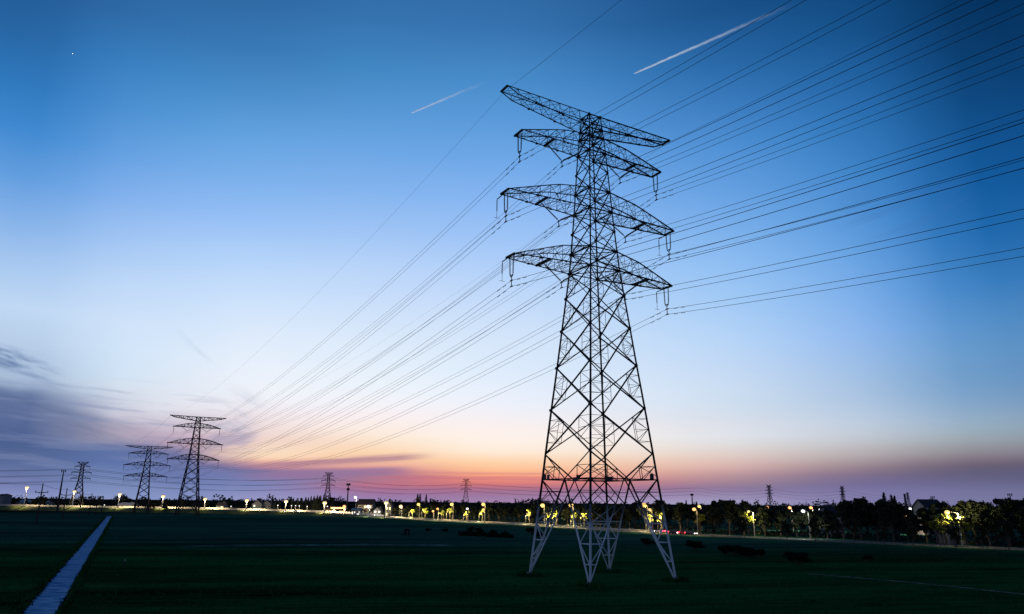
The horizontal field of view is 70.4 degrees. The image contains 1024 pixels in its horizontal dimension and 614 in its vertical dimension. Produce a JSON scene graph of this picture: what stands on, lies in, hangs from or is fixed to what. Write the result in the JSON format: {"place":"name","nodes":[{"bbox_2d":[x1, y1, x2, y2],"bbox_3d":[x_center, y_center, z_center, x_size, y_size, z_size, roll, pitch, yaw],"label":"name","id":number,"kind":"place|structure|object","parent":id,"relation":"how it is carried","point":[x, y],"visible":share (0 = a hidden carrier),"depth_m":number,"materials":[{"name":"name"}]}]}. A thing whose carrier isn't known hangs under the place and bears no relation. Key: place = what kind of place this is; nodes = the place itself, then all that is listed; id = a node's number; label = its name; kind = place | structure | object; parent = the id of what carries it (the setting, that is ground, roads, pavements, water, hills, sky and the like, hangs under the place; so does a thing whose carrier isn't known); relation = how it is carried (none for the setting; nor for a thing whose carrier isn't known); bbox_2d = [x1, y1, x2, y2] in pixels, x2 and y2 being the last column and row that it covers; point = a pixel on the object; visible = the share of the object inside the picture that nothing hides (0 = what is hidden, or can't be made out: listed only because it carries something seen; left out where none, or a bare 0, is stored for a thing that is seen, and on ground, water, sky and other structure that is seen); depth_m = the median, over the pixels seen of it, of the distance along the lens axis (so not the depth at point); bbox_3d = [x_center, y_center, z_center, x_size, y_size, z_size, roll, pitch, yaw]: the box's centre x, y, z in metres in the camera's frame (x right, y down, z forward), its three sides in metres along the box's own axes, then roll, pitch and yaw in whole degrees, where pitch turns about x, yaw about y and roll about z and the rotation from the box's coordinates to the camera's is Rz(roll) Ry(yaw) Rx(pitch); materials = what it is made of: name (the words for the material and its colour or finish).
{"place":"outdoors","nodes":[
{"label":"outdoors","id":0,"kind":"place"},
{"bbox_2d":[22,516,111,613],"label":"path","id":1,"kind":"structure","parent":0,"point":[50,598],"depth_m":99.12,"materials":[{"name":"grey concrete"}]},
{"bbox_2d":[252,500,263,508],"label":"house","id":2,"kind":"structure","parent":0,"point":[257,504],"depth_m":660.40,"materials":[{"name":"tile"}]},
{"bbox_2d":[176,544,450,546],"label":"terrain ridge","id":3,"kind":"structure","parent":0,"point":[319,545],"depth_m":183.43,"materials":[{"name":"plant"}]},
{"bbox_2d":[357,499,375,512],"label":"house","id":4,"kind":"structure","parent":0,"point":[363,503],"depth_m":574.04,"materials":[{"name":"tile"}]},
{"bbox_2d":[0,499,1023,613],"bbox_3d":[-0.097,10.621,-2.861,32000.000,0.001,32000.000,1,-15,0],"label":"ground","id":5,"kind":"structure","parent":0,"point":[51,527],"depth_m":125.70,"materials":[{"name":"green plant"}]},
{"bbox_2d":[0,493,12,503],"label":"house","id":6,"kind":"structure","parent":5,"relation":"on","point":[6,498],"depth_m":731.84,"materials":[{"name":"tile"}]},
{"bbox_2d":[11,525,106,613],"bbox_3d":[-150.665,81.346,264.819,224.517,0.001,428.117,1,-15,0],"label":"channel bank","id":7,"kind":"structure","parent":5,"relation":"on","point":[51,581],"depth_m":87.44,"materials":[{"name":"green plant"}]},
{"bbox_2d":[68,462,91,505],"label":"steel pylon","id":8,"kind":"object","parent":5,"relation":"on","point":[80,474],"visible":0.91,"depth_m":679.79,"materials":[{"name":"metal"}]},
{"bbox_2d":[123,445,171,512],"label":"lattice pylon","id":9,"kind":"object","parent":5,"relation":"on","point":[148,487],"visible":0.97,"depth_m":593.94,"materials":[{"name":"metal"}]},
{"bbox_2d":[167,414,225,516],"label":"lattice pylon","id":10,"kind":"object","parent":5,"relation":"on","point":[179,506],"visible":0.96,"depth_m":496.66,"materials":[{"name":"metal"}]},
{"bbox_2d":[321,472,335,499],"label":"steel pylon","id":11,"kind":"object","parent":5,"relation":"on","point":[327,475],"visible":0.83,"depth_m":878.68,"materials":[{"name":"metal"}]},
{"bbox_2d":[385,500,393,516],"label":"house","id":12,"kind":"structure","parent":5,"relation":"on","point":[389,506],"depth_m":518.05,"materials":[{"name":"tile"}]},
{"bbox_2d":[458,528,513,537],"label":"undergrowth","id":13,"kind":"object","parent":5,"relation":"on","point":[494,533],"visible":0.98,"depth_m":241.89,"materials":[{"name":"green plant"}]},
{"bbox_2d":[11,494,1011,515],"bbox_3d":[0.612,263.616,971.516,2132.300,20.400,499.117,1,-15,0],"label":"distant woods","id":14,"kind":"object","parent":5,"relation":"on","point":[238,503],"visible":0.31,"depth_m":861.76,"materials":[{"name":"green plant"}]},
{"bbox_2d":[526,504,537,520],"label":"broadleaf tree","id":15,"kind":"object","parent":5,"relation":"on","point":[533,514],"visible":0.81,"depth_m":387.80,"materials":[{"name":"green plant"}]},
{"bbox_2d":[561,507,573,524],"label":"broadleaf tree","id":16,"kind":"object","parent":5,"relation":"on","point":[567,513],"visible":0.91,"depth_m":359.32,"materials":[{"name":"green plant"}]},
{"bbox_2d":[571,504,585,525],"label":"broadleaf tree","id":17,"kind":"object","parent":5,"relation":"on","point":[578,507],"visible":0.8,"depth_m":349.42,"materials":[{"name":"green plant"}]},
{"bbox_2d":[494,85,678,584],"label":"lattice pylon","id":18,"kind":"object","parent":5,"relation":"on","point":[590,479],"visible":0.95,"depth_m":120.78,"materials":[{"name":"metal"}]},
{"bbox_2d":[170,220,503,451],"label":"conductor bundle","id":19,"kind":"object","parent":18,"relation":"hanging from","point":[369,332],"visible":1,"depth_m":160.70,"materials":[{"name":"grey metal"}]},
{"bbox_2d":[168,282,508,469],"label":"conductor bundle","id":20,"kind":"object","parent":18,"relation":"hanging from","point":[378,374],"visible":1,"depth_m":153.76,"materials":[{"name":"grey metal"}]},
{"bbox_2d":[182,158,517,433],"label":"conductor bundle","id":21,"kind":"object","parent":18,"relation":"hanging from","point":[395,275],"visible":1,"depth_m":155.57,"materials":[{"name":"grey metal"}]},
{"bbox_2d":[186,224,554,449],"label":"conductor bundle","id":22,"kind":"object","parent":18,"relation":"hanging from","point":[407,335],"visible":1,"depth_m":166.58,"materials":[{"name":"grey metal"}]},
{"bbox_2d":[182,283,559,468],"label":"conductor bundle","id":23,"kind":"object","parent":18,"relation":"hanging from","point":[409,378],"visible":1,"depth_m":162.61,"materials":[{"name":"grey metal"}]},
{"bbox_2d":[193,164,558,432],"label":"conductor bundle","id":24,"kind":"object","parent":18,"relation":"hanging from","point":[409,293],"visible":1,"depth_m":171.17,"materials":[{"name":"grey metal"}]},
{"bbox_2d":[209,238,623,450],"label":"conductor bundle","id":25,"kind":"object","parent":18,"relation":"hanging from","point":[447,350],"visible":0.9,"depth_m":182.50,"materials":[{"name":"grey metal"}]},
{"bbox_2d":[214,179,618,433],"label":"conductor bundle","id":26,"kind":"object","parent":18,"relation":"hanging from","point":[448,306],"visible":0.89,"depth_m":181.88,"materials":[{"name":"grey metal"}]},
{"bbox_2d":[211,296,623,468],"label":"conductor bundle","id":27,"kind":"object","parent":18,"relation":"hanging from","point":[450,392],"visible":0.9,"depth_m":172.35,"materials":[{"name":"grey metal"}]},
{"bbox_2d":[232,197,652,435],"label":"conductor bundle","id":28,"kind":"object","parent":18,"relation":"hanging from","point":[482,312],"visible":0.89,"depth_m":183.75,"materials":[{"name":"grey metal"}]},
{"bbox_2d":[221,255,666,453],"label":"conductor bundle","id":29,"kind":"object","parent":18,"relation":"hanging from","point":[484,358],"visible":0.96,"depth_m":186.96,"materials":[{"name":"grey metal"}]},
{"bbox_2d":[229,310,664,471],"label":"conductor bundle","id":30,"kind":"object","parent":18,"relation":"hanging from","point":[493,392],"visible":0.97,"depth_m":175.62,"materials":[{"name":"grey metal"}]},
{"bbox_2d":[521,0,805,160],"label":"conductor bundle","id":31,"kind":"object","parent":18,"relation":"hanging from","point":[665,73],"visible":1,"depth_m":89.20,"materials":[{"name":"grey metal"}]},
{"bbox_2d":[564,0,890,165],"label":"conductor bundle","id":32,"kind":"object","parent":18,"relation":"hanging from","point":[727,77],"visible":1,"depth_m":91.48,"materials":[{"name":"grey metal"}]},
{"bbox_2d":[508,0,997,220],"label":"conductor bundle","id":33,"kind":"object","parent":18,"relation":"hanging from","point":[771,95],"visible":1,"depth_m":69.77,"materials":[{"name":"grey metal"}]},
{"bbox_2d":[514,122,1023,285],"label":"conductor bundle","id":34,"kind":"object","parent":18,"relation":"hanging from","point":[796,195],"visible":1,"depth_m":66.87,"materials":[{"name":"grey metal"}]},
{"bbox_2d":[560,35,1023,225],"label":"conductor bundle","id":35,"kind":"object","parent":18,"relation":"hanging from","point":[811,122],"visible":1,"depth_m":77.72,"materials":[{"name":"grey metal"}]},
{"bbox_2d":[563,157,1023,287],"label":"conductor bundle","id":36,"kind":"object","parent":18,"relation":"hanging from","point":[814,216],"visible":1,"depth_m":76.30,"materials":[{"name":"grey metal"}]},
{"bbox_2d":[670,0,958,141],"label":"earth wire","id":37,"kind":"object","parent":18,"relation":"attached to","point":[827,65],"visible":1,"depth_m":107.90,"materials":[{"name":"grey metal"}]},
{"bbox_2d":[621,4,1023,182],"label":"conductor bundle","id":38,"kind":"object","parent":18,"relation":"hanging from","point":[834,87],"visible":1,"depth_m":92.45,"materials":[{"name":"grey metal"}]},
{"bbox_2d":[627,110,1023,241],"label":"conductor bundle","id":39,"kind":"object","parent":18,"relation":"hanging from","point":[840,170],"visible":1,"depth_m":90.75,"materials":[{"name":"grey metal"}]},
{"bbox_2d":[629,209,1023,298],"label":"conductor bundle","id":40,"kind":"object","parent":18,"relation":"hanging from","point":[839,250],"visible":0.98,"depth_m":88.40,"materials":[{"name":"grey metal"}]},
{"bbox_2d":[657,57,1023,198],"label":"conductor bundle","id":41,"kind":"object","parent":18,"relation":"hanging from","point":[851,123],"visible":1,"depth_m":99.22,"materials":[{"name":"grey metal"}]},
{"bbox_2d":[670,247,1023,313],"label":"conductor bundle","id":42,"kind":"object","parent":18,"relation":"hanging from","point":[854,278],"visible":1,"depth_m":96.81,"materials":[{"name":"grey metal"}]},
{"bbox_2d":[671,160,1022,258],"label":"conductor bundle","id":43,"kind":"object","parent":18,"relation":"hanging from","point":[835,211],"visible":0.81,"depth_m":103.03,"materials":[{"name":"grey metal"}]},
{"bbox_2d":[622,505,636,528],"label":"broadleaf tree","id":44,"kind":"object","parent":5,"relation":"on","point":[630,512],"visible":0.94,"depth_m":314.67,"materials":[{"name":"green plant"}]},
{"bbox_2d":[650,500,669,527],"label":"broadleaf tree","id":45,"kind":"object","parent":5,"relation":"on","point":[655,510],"visible":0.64,"depth_m":296.81,"materials":[{"name":"green plant"}]},
{"bbox_2d":[659,503,674,526],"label":"broadleaf tree","id":46,"kind":"object","parent":5,"relation":"on","point":[670,512],"visible":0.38,"depth_m":313.04,"materials":[{"name":"green plant"}]},
{"bbox_2d":[672,502,684,530],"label":"broadleaf tree","id":47,"kind":"object","parent":5,"relation":"on","point":[677,513],"visible":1,"depth_m":292.95,"materials":[{"name":"green plant"}]},
{"bbox_2d":[680,503,693,530],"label":"broadleaf tree","id":48,"kind":"object","parent":5,"relation":"on","point":[686,510],"visible":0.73,"depth_m":302.10,"materials":[{"name":"green plant"}]},
{"bbox_2d":[685,540,705,549],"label":"bush","id":49,"kind":"object","parent":5,"relation":"on","point":[693,544],"visible":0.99,"depth_m":179.67,"materials":[{"name":"green plant"}]},
{"bbox_2d":[398,512,1023,546],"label":"roadside undergrowth","id":50,"kind":"object","parent":5,"relation":"on","point":[868,535],"visible":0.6,"depth_m":269.12,"materials":[{"name":"green plant"}]},
{"bbox_2d":[705,507,723,533],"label":"broadleaf tree","id":51,"kind":"object","parent":5,"relation":"on","point":[713,516],"visible":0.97,"depth_m":278.94,"materials":[{"name":"green plant"}]},
{"bbox_2d":[708,499,724,530],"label":"broadleaf tree","id":52,"kind":"object","parent":5,"relation":"on","point":[714,504],"visible":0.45,"depth_m":294.68,"materials":[{"name":"green plant"}]},
{"bbox_2d":[718,499,738,534],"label":"broadleaf tree","id":53,"kind":"object","parent":5,"relation":"on","point":[729,507],"visible":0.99,"depth_m":270.23,"materials":[{"name":"green plant"}]},
{"bbox_2d":[722,545,741,555],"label":"bush","id":54,"kind":"object","parent":5,"relation":"on","point":[729,548],"visible":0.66,"depth_m":161.83,"materials":[{"name":"green plant"}]},
{"bbox_2d":[735,517,747,537],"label":"broadleaf tree","id":55,"kind":"object","parent":5,"relation":"on","point":[742,527],"visible":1,"depth_m":243.71,"materials":[{"name":"green plant"}]},
{"bbox_2d":[735,500,754,534],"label":"broadleaf tree","id":56,"kind":"object","parent":5,"relation":"on","point":[743,505],"visible":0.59,"depth_m":267.37,"materials":[{"name":"green plant"}]},
{"bbox_2d":[734,546,757,557],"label":"bush","id":57,"kind":"object","parent":5,"relation":"on","point":[742,550],"visible":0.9,"depth_m":155.59,"materials":[{"name":"green plant"}]},
{"bbox_2d":[740,512,755,535],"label":"broadleaf tree","id":58,"kind":"object","parent":5,"relation":"on","point":[750,518],"visible":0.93,"depth_m":258.04,"materials":[{"name":"green plant"}]},
{"bbox_2d":[744,505,760,528],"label":"broadleaf tree","id":59,"kind":"object","parent":5,"relation":"on","point":[754,509],"visible":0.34,"depth_m":275.23,"materials":[{"name":"green plant"}]},
{"bbox_2d":[746,549,766,557],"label":"bush","id":60,"kind":"object","parent":5,"relation":"on","point":[758,551],"visible":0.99,"depth_m":153.73,"materials":[{"name":"green plant"}]},
{"bbox_2d":[756,506,771,536],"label":"broadleaf tree","id":61,"kind":"object","parent":5,"relation":"on","point":[764,511],"visible":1,"depth_m":260.31,"materials":[{"name":"green plant"}]},
{"bbox_2d":[772,510,788,536],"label":"broadleaf tree","id":62,"kind":"object","parent":5,"relation":"on","point":[780,518],"visible":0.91,"depth_m":255.41,"materials":[{"name":"green plant"}]},
{"bbox_2d":[780,520,792,539],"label":"broadleaf tree","id":63,"kind":"object","parent":5,"relation":"on","point":[785,526],"visible":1,"depth_m":233.40,"materials":[{"name":"green plant"}]},
{"bbox_2d":[786,511,805,537],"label":"broadleaf tree","id":64,"kind":"object","parent":5,"relation":"on","point":[797,518],"visible":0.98,"depth_m":253.14,"materials":[{"name":"green plant"}]},
{"bbox_2d":[783,551,812,564],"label":"bush","id":65,"kind":"object","parent":5,"relation":"on","point":[801,558],"visible":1,"depth_m":137.72,"materials":[{"name":"green plant"}]},
{"bbox_2d":[801,510,819,531],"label":"broadleaf tree","id":66,"kind":"object","parent":5,"relation":"on","point":[811,515],"visible":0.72,"depth_m":249.80,"materials":[{"name":"green plant"}]},
{"bbox_2d":[808,517,820,540],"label":"broadleaf tree","id":67,"kind":"object","parent":5,"relation":"on","point":[812,521],"visible":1,"depth_m":226.50,"materials":[{"name":"green plant"}]},
{"bbox_2d":[817,509,834,538],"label":"broadleaf tree","id":68,"kind":"object","parent":5,"relation":"on","point":[824,521],"visible":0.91,"depth_m":246.32,"materials":[{"name":"green plant"}]},
{"bbox_2d":[832,503,848,539],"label":"broadleaf tree","id":69,"kind":"object","parent":5,"relation":"on","point":[839,507],"visible":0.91,"depth_m":242.30,"materials":[{"name":"green plant"}]},
{"bbox_2d":[838,500,853,536],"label":"broadleaf tree","id":70,"kind":"object","parent":5,"relation":"on","point":[846,504],"visible":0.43,"depth_m":255.12,"materials":[{"name":"green plant"}]},
{"bbox_2d":[845,498,868,539],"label":"broadleaf tree","id":71,"kind":"object","parent":5,"relation":"on","point":[856,513],"visible":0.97,"depth_m":238.91,"materials":[{"name":"green plant"}]},
{"bbox_2d":[851,496,871,538],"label":"broadleaf tree","id":72,"kind":"object","parent":5,"relation":"on","point":[862,501],"visible":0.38,"depth_m":250.63,"materials":[{"name":"green plant"}]},
{"bbox_2d":[862,502,887,540],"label":"broadleaf tree","id":73,"kind":"object","parent":5,"relation":"on","point":[871,507],"visible":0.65,"depth_m":236.28,"materials":[{"name":"green plant"}]},
{"bbox_2d":[876,499,905,541],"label":"broadleaf tree","id":74,"kind":"object","parent":5,"relation":"on","point":[888,507],"visible":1,"depth_m":228.80,"materials":[{"name":"green plant"}]},
{"bbox_2d":[893,509,918,542],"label":"broadleaf tree","id":75,"kind":"object","parent":5,"relation":"on","point":[903,521],"visible":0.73,"depth_m":227.50,"materials":[{"name":"green plant"}]},
{"bbox_2d":[905,521,918,545],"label":"broadleaf tree","id":76,"kind":"object","parent":5,"relation":"on","point":[911,532],"visible":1,"depth_m":206.97,"materials":[{"name":"green plant"}]},
{"bbox_2d":[915,510,932,542],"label":"broadleaf tree","id":77,"kind":"object","parent":5,"relation":"on","point":[925,528],"visible":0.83,"depth_m":225.53,"materials":[{"name":"green plant"}]},
{"bbox_2d":[927,519,943,543],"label":"broadleaf tree","id":78,"kind":"object","parent":5,"relation":"on","point":[935,528],"visible":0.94,"depth_m":215.62,"materials":[{"name":"green plant"}]},
{"bbox_2d":[929,503,947,543],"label":"broadleaf tree","id":79,"kind":"object","parent":5,"relation":"on","point":[932,509],"visible":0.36,"depth_m":222.44,"materials":[{"name":"green plant"}]},
{"bbox_2d":[933,513,952,544],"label":"broadleaf tree","id":80,"kind":"object","parent":5,"relation":"on","point":[941,516],"visible":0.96,"depth_m":214.41,"materials":[{"name":"green plant"}]},
{"bbox_2d":[934,501,953,522],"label":"broadleaf tree","id":81,"kind":"object","parent":5,"relation":"on","point":[938,505],"visible":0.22,"depth_m":231.06,"materials":[{"name":"green plant"}]},
{"bbox_2d":[935,528,965,543],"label":"house","id":82,"kind":"structure","parent":5,"relation":"on","point":[950,541],"depth_m":218.59,"materials":[{"name":"metal"}]},
{"bbox_2d":[944,525,962,547],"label":"broadleaf tree","id":83,"kind":"object","parent":5,"relation":"on","point":[952,532],"visible":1,"depth_m":198.00,"materials":[{"name":"green plant"}]},
{"bbox_2d":[941,505,972,544],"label":"broadleaf tree","id":84,"kind":"object","parent":5,"relation":"on","point":[961,513],"visible":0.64,"depth_m":216.34,"materials":[{"name":"green plant"}]},
{"bbox_2d":[955,517,974,544],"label":"broadleaf tree","id":85,"kind":"object","parent":5,"relation":"on","point":[968,528],"visible":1,"depth_m":210.03,"materials":[{"name":"green plant"}]},
{"bbox_2d":[957,499,983,544],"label":"broadleaf tree","id":86,"kind":"object","parent":5,"relation":"on","point":[968,505],"visible":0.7,"depth_m":215.88,"materials":[{"name":"green plant"}]},
{"bbox_2d":[968,500,995,545],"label":"broadleaf tree","id":87,"kind":"object","parent":5,"relation":"on","point":[982,519],"visible":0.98,"depth_m":211.31,"materials":[{"name":"green plant"}]},
{"bbox_2d":[992,499,1015,546],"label":"broadleaf tree","id":88,"kind":"object","parent":5,"relation":"on","point":[1003,507],"visible":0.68,"depth_m":209.02,"materials":[{"name":"green plant"}]},
{"bbox_2d":[991,497,1017,540],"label":"broadleaf tree","id":89,"kind":"object","parent":5,"relation":"on","point":[1010,510],"visible":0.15,"depth_m":216.95,"materials":[{"name":"green plant"}]},
{"bbox_2d":[995,520,1014,550],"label":"broadleaf tree","id":90,"kind":"object","parent":5,"relation":"on","point":[1006,526],"visible":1,"depth_m":189.72,"materials":[{"name":"green plant"}]},
{"bbox_2d":[1013,500,1023,535],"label":"broadleaf tree","id":91,"kind":"object","parent":5,"relation":"on","point":[1019,526],"visible":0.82,"depth_m":206.85,"materials":[{"name":"green plant"}]},
{"bbox_2d":[0,506,1023,550],"bbox_3d":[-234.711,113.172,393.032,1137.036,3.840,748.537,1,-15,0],"label":"embankment","id":92,"kind":"structure","parent":0,"point":[93,509],"depth_m":600.77,"materials":[{"name":"green plant"}]},
{"bbox_2d":[0,504,383,516],"bbox_3d":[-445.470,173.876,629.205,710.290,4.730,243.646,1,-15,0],"label":"barrier wall","id":93,"kind":"structure","parent":92,"relation":"on","point":[371,514],"depth_m":612.92,"materials":[{"name":"concrete"}]},
{"bbox_2d":[390,516,665,532],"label":"wall","id":94,"kind":"structure","parent":92,"relation":"on","point":[527,524],"depth_m":373.34,"materials":[{"name":"concrete"}]},
{"bbox_2d":[701,534,1023,548],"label":"kerb","id":95,"kind":"structure","parent":92,"relation":"on","point":[864,541],"depth_m":227.91,"materials":[{"name":"concrete"}]},
{"bbox_2d":[0,0,1023,506],"label":"sky","id":96,"kind":"structure","parent":0,"point":[184,190],"materials":[{"name":"blue"}]},
{"bbox_2d":[34,506,1023,549],"bbox_3d":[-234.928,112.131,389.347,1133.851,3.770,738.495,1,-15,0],"label":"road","id":97,"kind":"structure","parent":0,"point":[650,532],"depth_m":270.43,"materials":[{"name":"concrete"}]},
{"bbox_2d":[380,517,1015,549],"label":"kerb","id":98,"kind":"structure","parent":97,"relation":"on","point":[739,537],"depth_m":242.39,"materials":[{"name":"concrete"}]},
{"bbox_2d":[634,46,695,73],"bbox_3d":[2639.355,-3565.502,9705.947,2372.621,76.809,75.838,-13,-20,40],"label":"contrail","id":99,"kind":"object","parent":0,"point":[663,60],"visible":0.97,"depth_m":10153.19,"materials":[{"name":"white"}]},
{"bbox_2d":[817,505,844,535],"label":"house","id":100,"kind":"structure","parent":0,"point":[828,507],"depth_m":273.35,"materials":[{"name":"tile"}]},
{"bbox_2d":[809,573,1023,594],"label":"path","id":101,"kind":"structure","parent":0,"point":[924,583],"depth_m":105.45,"materials":[{"name":"soil"}]},
{"bbox_2d":[911,499,940,534],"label":"house","id":102,"kind":"structure","parent":0,"point":[920,503],"depth_m":288.72,"materials":[{"name":"tile"}]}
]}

